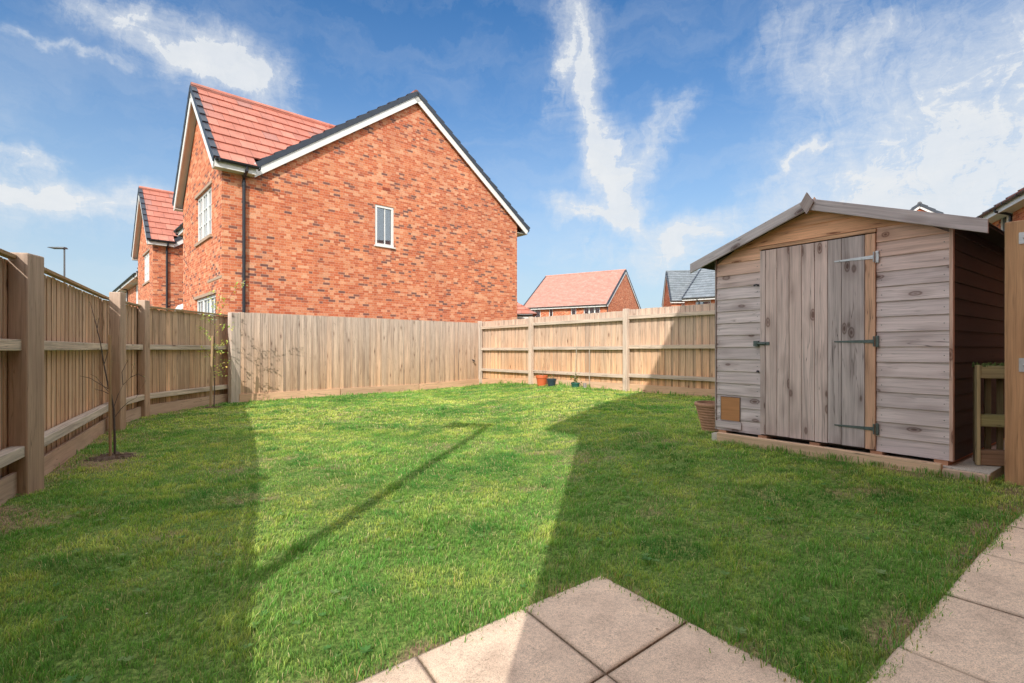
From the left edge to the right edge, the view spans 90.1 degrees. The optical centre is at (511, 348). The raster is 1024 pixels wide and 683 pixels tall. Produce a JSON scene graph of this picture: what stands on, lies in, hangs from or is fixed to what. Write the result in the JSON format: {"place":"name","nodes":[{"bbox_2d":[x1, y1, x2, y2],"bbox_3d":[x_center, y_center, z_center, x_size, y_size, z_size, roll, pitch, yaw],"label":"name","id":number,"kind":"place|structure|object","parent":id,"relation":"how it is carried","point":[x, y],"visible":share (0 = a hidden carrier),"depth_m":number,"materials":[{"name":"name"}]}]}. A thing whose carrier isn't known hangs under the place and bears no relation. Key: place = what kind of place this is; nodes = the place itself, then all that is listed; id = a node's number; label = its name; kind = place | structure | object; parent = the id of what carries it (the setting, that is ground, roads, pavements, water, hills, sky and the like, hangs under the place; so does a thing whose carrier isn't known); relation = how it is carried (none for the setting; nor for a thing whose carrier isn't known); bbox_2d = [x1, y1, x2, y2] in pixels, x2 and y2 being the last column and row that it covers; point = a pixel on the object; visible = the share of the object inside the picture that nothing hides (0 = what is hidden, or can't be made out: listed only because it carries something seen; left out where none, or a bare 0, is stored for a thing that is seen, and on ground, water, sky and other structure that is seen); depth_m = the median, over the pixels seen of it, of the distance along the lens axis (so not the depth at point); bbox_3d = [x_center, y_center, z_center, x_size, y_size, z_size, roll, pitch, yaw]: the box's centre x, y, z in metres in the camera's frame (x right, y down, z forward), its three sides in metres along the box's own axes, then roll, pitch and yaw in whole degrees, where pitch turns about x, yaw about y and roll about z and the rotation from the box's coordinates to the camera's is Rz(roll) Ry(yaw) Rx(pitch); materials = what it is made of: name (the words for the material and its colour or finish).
{"place":"outdoors","nodes":[
{"label":"outdoors","id":0,"kind":"place"},
{"bbox_2d":[0,379,1023,682],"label":"lawn","id":1,"kind":"structure","parent":0,"point":[158,672],"depth_m":2.72,"materials":[{"name":"plant"}]},
{"bbox_2d":[84,451,143,461],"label":"soil","id":2,"kind":"structure","parent":1,"relation":"on","point":[107,457],"depth_m":5.20,"materials":[{"name":"brown soil"}]},
{"bbox_2d":[108,335,111,455],"bbox_3d":[-4.106,0.532,5.220,0.025,1.349,0.020,0,0,0],"label":"stake","id":3,"kind":"object","parent":2,"relation":"on","point":[110,392],"visible":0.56,"depth_m":5.21,"materials":[{"name":"brown wood"}]},
{"bbox_2d":[82,302,145,453],"bbox_3d":[-4.133,0.319,5.311,0.726,1.623,0.259,0,0,-6],"label":"sapling","id":4,"kind":"object","parent":2,"relation":"on","point":[114,431],"visible":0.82,"depth_m":5.30,"materials":[{"name":"brown plant"}]},
{"bbox_2d":[529,349,549,385],"bbox_3d":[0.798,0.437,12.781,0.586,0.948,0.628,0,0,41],"label":"plant pot","id":5,"kind":"object","parent":1,"relation":"on","point":[542,380],"visible":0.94,"depth_m":12.65,"materials":[{"name":"orange ceramic"}]},
{"bbox_2d":[546,373,556,385],"bbox_3d":[0.973,0.702,12.431,0.259,0.398,0.304,0,0,-38],"label":"plant pot","id":6,"kind":"object","parent":1,"relation":"on","point":[551,380],"visible":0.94,"depth_m":12.36,"materials":[{"name":"black plastic"}]},
{"bbox_2d":[570,373,581,387],"bbox_3d":[1.469,0.696,11.811,0.284,0.397,0.267,0,0,0],"label":"plant pot","id":7,"kind":"object","parent":1,"relation":"on","point":[575,384],"visible":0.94,"depth_m":11.74,"materials":[{"name":"green plastic"}]},
{"bbox_2d":[589,342,589,384],"bbox_3d":[1.775,0.391,11.713,0.016,1.100,0.018,0,0,0],"label":"garden cane","id":8,"kind":"object","parent":1,"relation":"on","point":[589,363],"visible":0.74,"depth_m":11.70,"materials":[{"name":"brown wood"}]},
{"bbox_2d":[478,303,714,397],"bbox_3d":[2.686,0.122,10.740,0.184,2.042,11.710,0,0,-39],"label":"fence","id":9,"kind":"object","parent":1,"relation":"on","point":[666,350],"visible":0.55,"depth_m":11.38,"materials":[{"name":"brown wood"}]},
{"bbox_2d":[694,401,718,431],"bbox_3d":[2.240,0.746,5.660,0.420,0.310,0.420,0,0,0],"label":"plant pot","id":10,"kind":"object","parent":1,"relation":"on","point":[706,411],"visible":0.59,"depth_m":5.56,"materials":[{"name":"ceramic"}]},
{"bbox_2d":[717,432,990,483],"bbox_3d":[2.593,0.914,4.188,0.055,0.212,1.965,0,0,-37],"label":"timber sleeper","id":11,"kind":"object","parent":1,"relation":"on","point":[911,464],"visible":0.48,"depth_m":4.03,"materials":[{"name":"brown wood"}]},
{"bbox_2d":[712,432,1004,479],"bbox_3d":[3.626,0.952,5.019,2.570,0.236,2.053,0,0,-37],"label":"concrete base","id":12,"kind":"object","parent":1,"relation":"on","point":[967,464],"visible":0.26,"depth_m":3.82,"materials":[{"name":"grey concrete"}]},
{"bbox_2d":[690,192,1004,465],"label":"garden shed","id":13,"kind":"structure","parent":12,"relation":"on","point":[876,330],"depth_m":4.14,"materials":[{"name":"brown wood"}]},
{"bbox_2d":[753,235,878,447],"bbox_3d":[2.547,-0.059,4.363,0.058,1.687,0.990,0,0,-37],"label":"door","id":14,"kind":"structure","parent":13,"relation":"in","point":[812,342],"depth_m":4.34,"materials":[{"name":"grey wood"}]},
{"bbox_2d":[971,362,1004,465],"bbox_3d":[3.509,0.462,3.659,0.340,0.736,0.140,0,0,21],"label":"wooden pallet","id":15,"kind":"object","parent":12,"relation":"on","point":[987,420],"visible":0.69,"depth_m":3.65,"materials":[{"name":"brown wood"}]},
{"bbox_2d":[1005,220,1023,485],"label":"gate post","id":16,"kind":"object","parent":1,"relation":"on","point":[1014,352],"visible":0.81,"depth_m":3.39,"materials":[{"name":"brown wood"}]},
{"bbox_2d":[0,0,1023,308],"label":"sky","id":17,"kind":"structure","parent":0,"point":[644,138],"materials":[{"name":"blue"}]},
{"bbox_2d":[356,576,802,682],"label":"patio","id":18,"kind":"structure","parent":0,"point":[597,630],"depth_m":1.77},
{"bbox_2d":[866,514,1023,682],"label":"path","id":19,"kind":"structure","parent":0,"point":[976,635],"depth_m":1.74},
{"label":"ground","id":20,"kind":"structure","parent":0,"visible":0},
{"bbox_2d":[48,247,67,282],"bbox_3d":[-22.182,-1.855,24.942,0.724,6.250,0.487,0,0,0],"label":"street lamp","id":21,"kind":"object","parent":20,"relation":"on","point":[63,248],"visible":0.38,"depth_m":24.97,"materials":[{"name":"grey metal"}]},
{"bbox_2d":[0,248,227,504],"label":"fence","id":22,"kind":"object","parent":20,"relation":"on","point":[53,408],"visible":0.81,"depth_m":5.62,"materials":[{"name":"brown wood"}]},
{"bbox_2d":[112,271,137,308],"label":"house","id":23,"kind":"structure","parent":20,"relation":"on","point":[128,286],"depth_m":29.44,"materials":[{"name":"red brick"}]},
{"bbox_2d":[136,285,137,303],"bbox_3d":[-21.065,-3.064,28.734,0.140,1.128,1.260,0,0,-42],"label":"window","id":24,"kind":"structure","parent":23,"relation":"in","point":[136,285],"depth_m":28.90,"materials":[{"name":"white plastic"}]},
{"bbox_2d":[131,186,182,310],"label":"house","id":25,"kind":"structure","parent":20,"relation":"on","point":[157,249],"depth_m":19.60,"materials":[{"name":"red brick"}]},
{"bbox_2d":[142,248,149,285],"bbox_3d":[-14.524,-3.225,20.346,0.140,1.290,1.770,0,0,-42],"label":"window","id":26,"kind":"structure","parent":25,"relation":"in","point":[147,256],"depth_m":20.52,"materials":[{"name":"white plastic"}]},
{"bbox_2d":[172,82,529,378],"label":"house","id":27,"kind":"structure","parent":20,"relation":"on","point":[401,208],"depth_m":13.21,"materials":[{"name":"red brick"}]},
{"bbox_2d":[194,180,211,246],"bbox_3d":[-7.444,-3.225,12.390,0.140,1.290,1.770,0,0,-42],"label":"window","id":28,"kind":"structure","parent":27,"relation":"in","point":[205,201],"depth_m":12.40,"materials":[{"name":"white plastic"}]},
{"bbox_2d":[194,290,216,315],"bbox_3d":[-7.340,-0.626,12.287,0.125,1.388,2.260,0,0,-42],"label":"window","id":29,"kind":"structure","parent":27,"relation":"in","point":[203,305],"depth_m":12.29,"materials":[{"name":"white plastic"}]},
{"bbox_2d":[374,204,395,248],"bbox_3d":[-3.591,-3.280,13.894,0.620,1.120,0.600,0,0,-42],"label":"window","id":30,"kind":"structure","parent":27,"relation":"in","point":[389,213],"depth_m":13.82,"materials":[{"name":"white plastic"}]},
{"bbox_2d":[228,312,478,402],"bbox_3d":[-3.388,0.215,12.929,6.830,1.982,0.238,0,0,-44],"label":"fence","id":31,"kind":"object","parent":20,"relation":"on","point":[278,356],"visible":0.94,"depth_m":12.25,"materials":[{"name":"brown wood"}]},
{"bbox_2d":[517,302,536,318],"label":"garage","id":32,"kind":"structure","parent":20,"relation":"on","point":[523,312],"depth_m":22.15,"materials":[{"name":"red tile"}]},
{"bbox_2d":[524,269,640,316],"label":"house","id":33,"kind":"structure","parent":20,"relation":"on","point":[585,293],"depth_m":46.31,"materials":[{"name":"red tile"}]},
{"bbox_2d":[531,310,540,316],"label":"window","id":34,"kind":"structure","parent":33,"relation":"in","point":[538,312],"depth_m":46.53,"materials":[{"name":"white plastic"}]},
{"bbox_2d":[571,308,575,314],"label":"window","id":35,"kind":"structure","parent":33,"relation":"in","point":[573,310],"depth_m":44.73,"materials":[{"name":"white plastic"}]},
{"bbox_2d":[584,307,599,313],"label":"window","id":36,"kind":"structure","parent":33,"relation":"in","point":[588,310],"depth_m":43.87,"materials":[{"name":"white plastic"}]},
{"bbox_2d":[662,270,698,306],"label":"house","id":37,"kind":"structure","parent":20,"relation":"on","point":[677,283],"depth_m":42.29,"materials":[{"name":"grey tile"}]},
{"bbox_2d":[681,268,714,304],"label":"house","id":38,"kind":"structure","parent":20,"relation":"on","point":[700,289],"depth_m":38.21,"materials":[{"name":"grey tile"}]},
{"bbox_2d":[696,300,710,304],"bbox_3d":[14.164,-2.975,37.636,1.100,1.110,0.546,0,0,37],"label":"window","id":39,"kind":"structure","parent":38,"relation":"in","point":[700,302],"depth_m":37.71,"materials":[{"name":"white plastic"}]},
{"bbox_2d":[910,202,943,213],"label":"house","id":40,"kind":"structure","parent":20,"relation":"on","point":[919,206],"depth_m":23.68,"materials":[{"name":"grey brick"}]},
{"bbox_2d":[977,187,1023,231],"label":"house","id":41,"kind":"structure","parent":20,"relation":"on","point":[1010,208],"depth_m":13.96,"materials":[{"name":"red brick"}]},
{"bbox_2d":[1001,213,1012,231],"bbox_3d":[14.051,-3.245,14.453,0.066,1.226,0.866,0,0,25],"label":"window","id":42,"kind":"structure","parent":41,"relation":"in","point":[1005,219],"depth_m":14.72,"materials":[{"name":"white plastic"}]},
{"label":"soil","id":43,"kind":"structure","parent":0,"visible":0},
{"bbox_2d":[209,336,213,406],"bbox_3d":[-5.704,0.479,9.700,0.079,1.452,0.034,0,0,0],"label":"stake","id":44,"kind":"object","parent":43,"relation":"on","point":[211,370],"visible":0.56,"depth_m":9.68,"materials":[{"name":"brown wood"}]},
{"bbox_2d":[196,280,245,405],"bbox_3d":[-5.533,-0.093,9.773,1.097,2.438,0.389,0,0,16],"label":"sapling","id":45,"kind":"object","parent":43,"relation":"on","point":[243,283],"visible":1,"depth_m":9.75,"materials":[{"name":"green plant"}]}
]}

